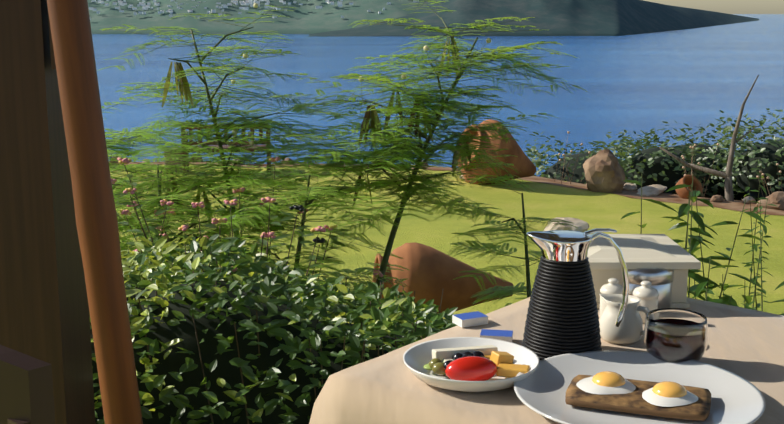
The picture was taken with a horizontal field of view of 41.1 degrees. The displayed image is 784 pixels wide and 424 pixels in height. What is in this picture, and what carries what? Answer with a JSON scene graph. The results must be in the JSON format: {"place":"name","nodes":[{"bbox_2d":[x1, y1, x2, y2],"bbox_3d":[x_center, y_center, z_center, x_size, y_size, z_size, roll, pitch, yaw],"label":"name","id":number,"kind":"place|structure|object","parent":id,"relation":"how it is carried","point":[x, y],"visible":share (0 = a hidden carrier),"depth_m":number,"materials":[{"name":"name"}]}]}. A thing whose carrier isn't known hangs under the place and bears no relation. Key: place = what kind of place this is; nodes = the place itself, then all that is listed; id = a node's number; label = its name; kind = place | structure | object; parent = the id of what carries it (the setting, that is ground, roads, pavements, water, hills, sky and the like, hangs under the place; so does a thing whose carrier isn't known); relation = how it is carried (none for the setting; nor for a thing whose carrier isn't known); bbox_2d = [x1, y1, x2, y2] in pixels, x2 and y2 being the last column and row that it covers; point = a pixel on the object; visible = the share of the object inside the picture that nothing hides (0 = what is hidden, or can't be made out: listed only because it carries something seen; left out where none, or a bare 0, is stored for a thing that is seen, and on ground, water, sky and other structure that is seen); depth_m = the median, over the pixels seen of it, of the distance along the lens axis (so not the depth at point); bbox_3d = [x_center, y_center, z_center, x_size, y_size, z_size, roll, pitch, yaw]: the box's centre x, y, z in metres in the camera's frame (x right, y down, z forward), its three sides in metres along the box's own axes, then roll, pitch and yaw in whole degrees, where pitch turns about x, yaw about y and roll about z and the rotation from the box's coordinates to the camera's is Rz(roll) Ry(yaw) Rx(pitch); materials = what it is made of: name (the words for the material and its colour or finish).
{"place":"outdoors","nodes":[
{"label":"outdoors","id":0,"kind":"place"},
{"bbox_2d":[0,345,54,423],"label":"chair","id":1,"kind":"object","parent":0,"point":[26,390],"visible":1,"depth_m":0.97,"materials":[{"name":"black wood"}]},
{"bbox_2d":[0,0,94,423],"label":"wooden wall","id":2,"kind":"structure","parent":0,"point":[44,311],"depth_m":2.23,"materials":[{"name":"brown wood"}]},
{"bbox_2d":[48,13,55,68],"bbox_3d":[-0.681,-1.089,2.044,0.030,1.600,0.120,0,11,-1],"label":"pergola board","id":3,"kind":"object","parent":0,"point":[53,65],"visible":0.2,"depth_m":2.13,"materials":[{"name":"black wood"}]},
{"bbox_2d":[47,0,142,423],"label":"pergola pole","id":4,"kind":"object","parent":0,"point":[92,189],"visible":1,"depth_m":1.98,"materials":[{"name":"brown wood"}]},
{"bbox_2d":[164,148,182,173],"bbox_3d":[-3.338,-0.786,16.029,0.264,0.400,0.260,0,11,-1],"label":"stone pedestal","id":5,"kind":"object","parent":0,"point":[172,163],"visible":0.08,"depth_m":15.91,"materials":[{"name":"grey stone"}]},
{"bbox_2d":[87,0,424,33],"bbox_3d":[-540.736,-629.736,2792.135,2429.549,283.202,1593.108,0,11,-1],"label":"hillside","id":6,"kind":"structure","parent":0,"point":[307,17],"depth_m":2154.36,"materials":[{"name":"green plant"}]},
{"bbox_2d":[89,0,418,19],"bbox_3d":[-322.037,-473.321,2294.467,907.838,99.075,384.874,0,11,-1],"label":"town houses","id":7,"kind":"structure","parent":6,"relation":"on","point":[246,2],"depth_m":2197.13,"materials":[{"name":"white"}]},
{"bbox_2d":[92,14,783,176],"bbox_3d":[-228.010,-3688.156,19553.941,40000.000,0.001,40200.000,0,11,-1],"label":"sea water","id":8,"kind":"structure","parent":0,"point":[648,82],"depth_m":636.86,"materials":[{"name":"blue liquid"}]},
{"bbox_2d":[110,164,783,336],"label":"lawn","id":9,"kind":"structure","parent":0,"point":[593,210],"depth_m":11.93,"materials":[{"name":"green plant"}]},
{"bbox_2d":[101,97,207,284],"bbox_3d":[-1.480,0.407,4.993,1.156,1.861,1.181,0,11,-1],"label":"leucaena tree","id":10,"kind":"object","parent":9,"relation":"on","point":[122,148],"visible":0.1,"depth_m":5.03,"materials":[{"name":"green plant"}]},
{"bbox_2d":[111,178,201,279],"bbox_3d":[-1.154,0.627,3.912,0.912,1.731,0.543,-2,11,-11],"label":"lantana","id":11,"kind":"object","parent":9,"relation":"on","point":[159,211],"visible":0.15,"depth_m":3.94,"materials":[{"name":"pink"}]},
{"bbox_2d":[107,144,290,286],"bbox_3d":[-0.999,0.574,4.464,1.142,1.731,1.125,0,11,-1],"label":"leucaena tree","id":12,"kind":"object","parent":9,"relation":"on","point":[209,232],"visible":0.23,"depth_m":4.30,"materials":[{"name":"green plant"}]},
{"bbox_2d":[181,124,270,175],"bbox_3d":[-2.518,-0.971,15.952,1.330,0.785,0.540,-1,11,-7],"label":"bench","id":13,"kind":"object","parent":9,"relation":"on","point":[223,145],"visible":0.25,"depth_m":15.71,"materials":[{"name":"brown wood"}]},
{"bbox_2d":[97,3,358,278],"bbox_3d":[-0.754,0.234,4.711,1.229,2.307,1.100,0,11,-1],"label":"leucaena tree","id":14,"kind":"object","parent":9,"relation":"on","point":[184,85],"visible":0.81,"depth_m":4.50,"materials":[{"name":"green plant"}]},
{"bbox_2d":[133,202,326,299],"bbox_3d":[-0.591,0.739,3.831,0.600,1.541,0.526,-8,13,-35],"label":"flowering plant","id":15,"kind":"object","parent":9,"relation":"on","point":[301,208],"visible":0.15,"depth_m":3.70,"materials":[{"name":"green plant"}]},
{"bbox_2d":[112,157,385,302],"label":"flowers","id":16,"kind":"object","parent":9,"relation":"on","point":[233,202],"visible":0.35,"depth_m":3.92,"materials":[{"name":"green plant"}]},
{"bbox_2d":[89,232,457,423],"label":"hedge twigs","id":17,"kind":"object","parent":9,"relation":"on","point":[209,347],"visible":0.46,"depth_m":2.96,"materials":[{"name":"green plant"}]},
{"bbox_2d":[173,145,433,313],"bbox_3d":[-0.413,0.619,4.291,1.166,1.716,0.990,0,11,-1],"label":"leucaena tree","id":18,"kind":"object","parent":9,"relation":"on","point":[260,222],"visible":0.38,"depth_m":4.11,"materials":[{"name":"green plant"}]},
{"bbox_2d":[260,0,583,292],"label":"leucaena tree","id":19,"kind":"object","parent":9,"relation":"on","point":[400,150],"visible":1,"depth_m":4.19,"materials":[{"name":"green plant"}]},
{"bbox_2d":[372,242,512,317],"bbox_3d":[0.385,0.534,7.664,1.020,0.584,0.581,5,10,-8],"label":"amphora","id":20,"kind":"object","parent":9,"relation":"on","point":[431,273],"visible":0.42,"depth_m":7.46,"materials":[{"name":"ceramic"}]},
{"bbox_2d":[109,162,783,215],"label":"soil edge","id":21,"kind":"object","parent":9,"relation":"on","point":[736,205],"visible":0.29,"depth_m":14.66,"materials":[{"name":"brown soil"}]},
{"bbox_2d":[623,183,636,190],"bbox_3d":[3.449,-0.351,15.201,0.196,0.139,0.240,-3,11,-18],"label":"edge stone","id":22,"kind":"object","parent":21,"relation":"on","point":[629,187],"visible":0.69,"depth_m":15.12,"materials":[{"name":"grey stone"}]},
{"bbox_2d":[636,184,666,195],"bbox_3d":[3.715,-0.306,14.980,0.345,0.129,0.764,8,13,34],"label":"rock slab","id":23,"kind":"object","parent":21,"relation":"on","point":[653,190],"visible":0.9,"depth_m":14.84,"materials":[{"name":"grey stone"}]},
{"bbox_2d":[554,131,781,196],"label":"dry stalks","id":24,"kind":"object","parent":21,"relation":"on","point":[683,157],"visible":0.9,"depth_m":15.19,"materials":[{"name":"brown plant"}]},
{"bbox_2d":[675,175,702,198],"bbox_3d":[4.155,-0.331,14.658,0.340,0.340,0.200,7,-32,-22],"label":"clay pot","id":25,"kind":"object","parent":21,"relation":"on","point":[683,193],"visible":0.6,"depth_m":14.62,"materials":[{"name":"ceramic"}]},
{"bbox_2d":[709,195,723,201],"bbox_3d":[4.500,-0.174,14.507,0.227,0.120,0.156,-6,12,-30],"label":"edge stone","id":26,"kind":"object","parent":21,"relation":"on","point":[717,198],"visible":0.83,"depth_m":14.45,"materials":[{"name":"brown stone"}]},
{"bbox_2d":[742,196,755,202],"bbox_3d":[4.974,-0.163,14.566,0.153,0.108,0.208,-3,11,-15],"label":"edge stone","id":27,"kind":"object","parent":21,"relation":"on","point":[749,199],"visible":0.77,"depth_m":14.50,"materials":[{"name":"grey stone"}]},
{"bbox_2d":[756,191,783,209],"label":"rock slab","id":28,"kind":"object","parent":21,"relation":"on","point":[776,198],"visible":0.79,"depth_m":14.12,"materials":[{"name":"beige stone"}]},
{"bbox_2d":[458,119,535,184],"bbox_3d":[1.489,-0.848,14.962,1.196,0.949,0.923,1,11,4],"label":"boulder","id":29,"kind":"object","parent":9,"relation":"on","point":[523,164],"visible":0.42,"depth_m":14.72,"materials":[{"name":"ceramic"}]},
{"bbox_2d":[449,176,577,306],"bbox_3d":[0.523,0.676,4.286,0.623,1.595,0.623,0,11,-1],"label":"leucaena tree","id":30,"kind":"object","parent":9,"relation":"on","point":[506,290],"visible":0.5,"depth_m":4.18,"materials":[{"name":"green plant"}]},
{"bbox_2d":[544,217,589,231],"bbox_3d":[1.852,0.218,11.133,0.521,0.315,0.452,0,11,1],"label":"rock","id":31,"kind":"object","parent":9,"relation":"on","point":[582,226],"visible":0.46,"depth_m":10.99,"materials":[{"name":"beige stone"}]},
{"bbox_2d":[524,130,667,183],"bbox_3d":[3.553,-0.492,18.269,3.471,1.835,3.110,0,11,-1],"label":"cliff bush","id":32,"kind":"object","parent":9,"relation":"on","point":[550,172],"visible":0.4,"depth_m":17.74,"materials":[{"name":"green plant"}]},
{"bbox_2d":[583,149,624,192],"bbox_3d":[3.036,-0.552,14.936,0.595,0.697,0.603,1,11,4],"label":"rock","id":33,"kind":"object","parent":9,"relation":"on","point":[604,171],"visible":0.88,"depth_m":14.72,"materials":[{"name":"brown stone"}]},
{"bbox_2d":[587,234,700,307],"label":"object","id":34,"kind":"object","parent":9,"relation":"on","point":[652,251],"visible":0.33,"depth_m":1.66,"materials":[{"name":"beige paint"}]},
{"bbox_2d":[610,132,713,193],"bbox_3d":[4.118,-0.729,16.766,2.030,0.969,1.545,3,11,15],"label":"cliff bush","id":35,"kind":"object","parent":9,"relation":"on","point":[657,165],"visible":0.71,"depth_m":16.45,"materials":[{"name":"green plant"}]},
{"bbox_2d":[591,121,765,200],"bbox_3d":[5.161,-0.559,17.960,3.789,2.081,3.414,5,12,22],"label":"cliff bush","id":36,"kind":"object","parent":9,"relation":"on","point":[713,189],"visible":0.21,"depth_m":17.13,"materials":[{"name":"green plant"}]},
{"bbox_2d":[620,172,764,306],"bbox_3d":[0.876,0.715,3.487,0.668,1.718,0.394,0,11,-1],"label":"plant","id":37,"kind":"object","parent":9,"relation":"on","point":[685,209],"visible":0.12,"depth_m":3.39,"materials":[{"name":"green plant"}]},
{"bbox_2d":[659,75,758,201],"bbox_3d":[4.377,-0.966,14.489,1.315,1.861,0.151,1,11,4],"label":"branch","id":38,"kind":"object","parent":9,"relation":"on","point":[727,176],"visible":0.98,"depth_m":14.52,"materials":[{"name":"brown wood"}]},
{"bbox_2d":[668,110,783,201],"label":"cliff bush","id":39,"kind":"object","parent":9,"relation":"on","point":[742,130],"visible":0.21,"depth_m":16.98,"materials":[{"name":"green plant"}]},
{"bbox_2d":[669,187,783,315],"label":"plant","id":40,"kind":"object","parent":9,"relation":"on","point":[695,248],"visible":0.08,"depth_m":3.51,"materials":[{"name":"green plant"}]},
{"bbox_2d":[701,128,783,197],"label":"cliff bush","id":41,"kind":"object","parent":9,"relation":"on","point":[752,156],"visible":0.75,"depth_m":15.88,"materials":[{"name":"green plant"}]},
{"bbox_2d":[738,163,777,310],"bbox_3d":[1.854,0.509,5.357,0.188,1.520,0.293,5,12,25],"label":"plant","id":42,"kind":"object","parent":9,"relation":"on","point":[754,246],"visible":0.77,"depth_m":5.32,"materials":[{"name":"green plant"}]},
{"bbox_2d":[761,108,783,138],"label":"cliff bush","id":43,"kind":"object","parent":9,"relation":"on","point":[777,128],"visible":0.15,"depth_m":19.76,"materials":[{"name":"green plant"}]},
{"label":"table","id":44,"kind":"object","parent":9,"relation":"on","visible":0},
{"bbox_2d":[452,311,487,327],"bbox_3d":[0.118,0.162,1.576,0.045,0.012,0.030,-5,12,-25],"label":"butter pack","id":45,"kind":"object","parent":44,"relation":"on","point":[469,319],"visible":0.93,"depth_m":1.57,"materials":[{"name":"blue"}]},
{"bbox_2d":[403,337,538,391],"bbox_3d":[0.101,0.199,1.342,0.174,0.026,0.174,0,11,-1],"label":"fruit plate","id":46,"kind":"object","parent":44,"relation":"on","point":[417,358],"visible":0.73,"depth_m":1.36,"materials":[{"name":"white ceramic"}]},
{"bbox_2d":[423,362,443,369],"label":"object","id":47,"kind":"object","parent":46,"relation":"on","point":[426,366],"visible":0.08,"depth_m":1.34,"materials":[{"name":"green food"}]},
{"bbox_2d":[429,358,445,374],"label":"green olives","id":48,"kind":"object","parent":46,"relation":"on","point":[436,365],"visible":0.98,"depth_m":1.32,"materials":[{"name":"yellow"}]},
{"bbox_2d":[443,351,484,369],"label":"black olives","id":49,"kind":"object","parent":46,"relation":"on","point":[457,355],"visible":0.4,"depth_m":1.35,"materials":[{"name":"black food"}]},
{"bbox_2d":[432,345,497,361],"bbox_3d":[0.100,0.189,1.367,0.090,0.020,0.042,-2,11,-12],"label":"feta cheese","id":50,"kind":"object","parent":46,"relation":"on","point":[444,354],"visible":0.33,"depth_m":1.37,"materials":[{"name":"beige food"}]},
{"bbox_2d":[445,356,496,380],"bbox_3d":[0.100,0.198,1.311,0.067,0.034,0.039,0,11,-1],"label":"tomato","id":51,"kind":"object","parent":46,"relation":"on","point":[472,368],"visible":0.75,"depth_m":1.30,"materials":[{"name":"red food"}]},
{"bbox_2d":[484,351,529,377],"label":"cheese cubes","id":52,"kind":"object","parent":46,"relation":"on","point":[503,362],"visible":0.73,"depth_m":1.32,"materials":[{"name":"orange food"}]},
{"bbox_2d":[480,329,512,341],"bbox_3d":[0.149,0.178,1.490,0.045,0.012,0.030,2,11,9],"label":"butter pack","id":53,"kind":"object","parent":44,"relation":"on","point":[505,335],"visible":0.57,"depth_m":1.48,"materials":[{"name":"blue paper"}]},
{"bbox_2d":[522,228,628,359],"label":"thermos","id":54,"kind":"object","parent":44,"relation":"on","point":[562,316],"visible":0.98,"depth_m":1.39,"materials":[{"name":"black plastic"}]},
{"bbox_2d":[599,278,622,315],"bbox_3d":[0.338,0.132,1.602,0.039,0.061,0.039,0,11,-1],"label":"salt shaker","id":55,"kind":"object","parent":44,"relation":"on","point":[612,286],"visible":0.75,"depth_m":1.59,"materials":[{"name":"beige ceramic"}]},
{"bbox_2d":[599,294,649,344],"bbox_3d":[0.331,0.152,1.494,0.070,0.062,0.063,-1,11,-4],"label":"milk jug","id":56,"kind":"object","parent":44,"relation":"on","point":[629,330],"visible":0.85,"depth_m":1.47,"materials":[{"name":"beige ceramic"}]},
{"bbox_2d":[514,350,765,423],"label":"dinner plate","id":57,"kind":"object","parent":44,"relation":"on","point":[541,389],"visible":0.62,"depth_m":1.29,"materials":[{"name":"grey ceramic"}]},
{"bbox_2d":[565,375,710,420],"bbox_3d":[0.292,0.219,1.241,0.165,0.014,0.095,4,11,19],"label":"toast","id":58,"kind":"object","parent":57,"relation":"on","point":[634,402],"visible":0.67,"depth_m":1.21,"materials":[{"name":"brown food"}]},
{"bbox_2d":[576,371,635,393],"bbox_3d":[0.257,0.203,1.258,0.070,0.022,0.062,0,11,-1],"label":"fried egg","id":59,"kind":"object","parent":58,"relation":"on","point":[606,382],"visible":1,"depth_m":1.24,"materials":[{"name":"white food"}]},
{"bbox_2d":[642,381,697,406],"bbox_3d":[0.323,0.210,1.222,0.066,0.022,0.060,-4,12,-22],"label":"fried egg","id":60,"kind":"object","parent":58,"relation":"on","point":[667,394],"visible":1,"depth_m":1.21,"materials":[{"name":"white food"}]},
{"bbox_2d":[632,281,658,323],"bbox_3d":[0.384,0.135,1.585,0.039,0.061,0.039,0,11,-1],"label":"pepper shaker","id":61,"kind":"object","parent":44,"relation":"on","point":[646,294],"visible":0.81,"depth_m":1.57,"materials":[{"name":"beige ceramic"}]},
{"bbox_2d":[643,308,707,362],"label":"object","id":62,"kind":"object","parent":44,"relation":"on","point":[672,335],"visible":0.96,"depth_m":1.35,"materials":[{"name":"clear glass"}]},
{"bbox_2d":[307,0,758,36],"bbox_3d":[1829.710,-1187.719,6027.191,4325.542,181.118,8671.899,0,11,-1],"label":"hill","id":63,"kind":"structure","parent":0,"point":[589,17],"depth_m":2019.04,"materials":[{"name":"green plant"}]},
{"bbox_2d":[309,297,783,423],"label":"table cloth","id":64,"kind":"object","parent":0,"point":[392,388],"visible":0.38,"depth_m":1.35,"materials":[{"name":"beige fabric"}]},
{"bbox_2d":[622,268,673,308],"bbox_3d":[0.403,0.115,1.671,0.090,0.068,0.090,0,11,-1],"label":"metal container","id":65,"kind":"object","parent":64,"relation":"on","point":[660,280],"visible":0.5,"depth_m":1.63,"materials":[{"name":"silver metal"}]},
{"bbox_2d":[643,0,783,13],"label":"sky","id":66,"kind":"structure","parent":0,"point":[722,6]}
]}

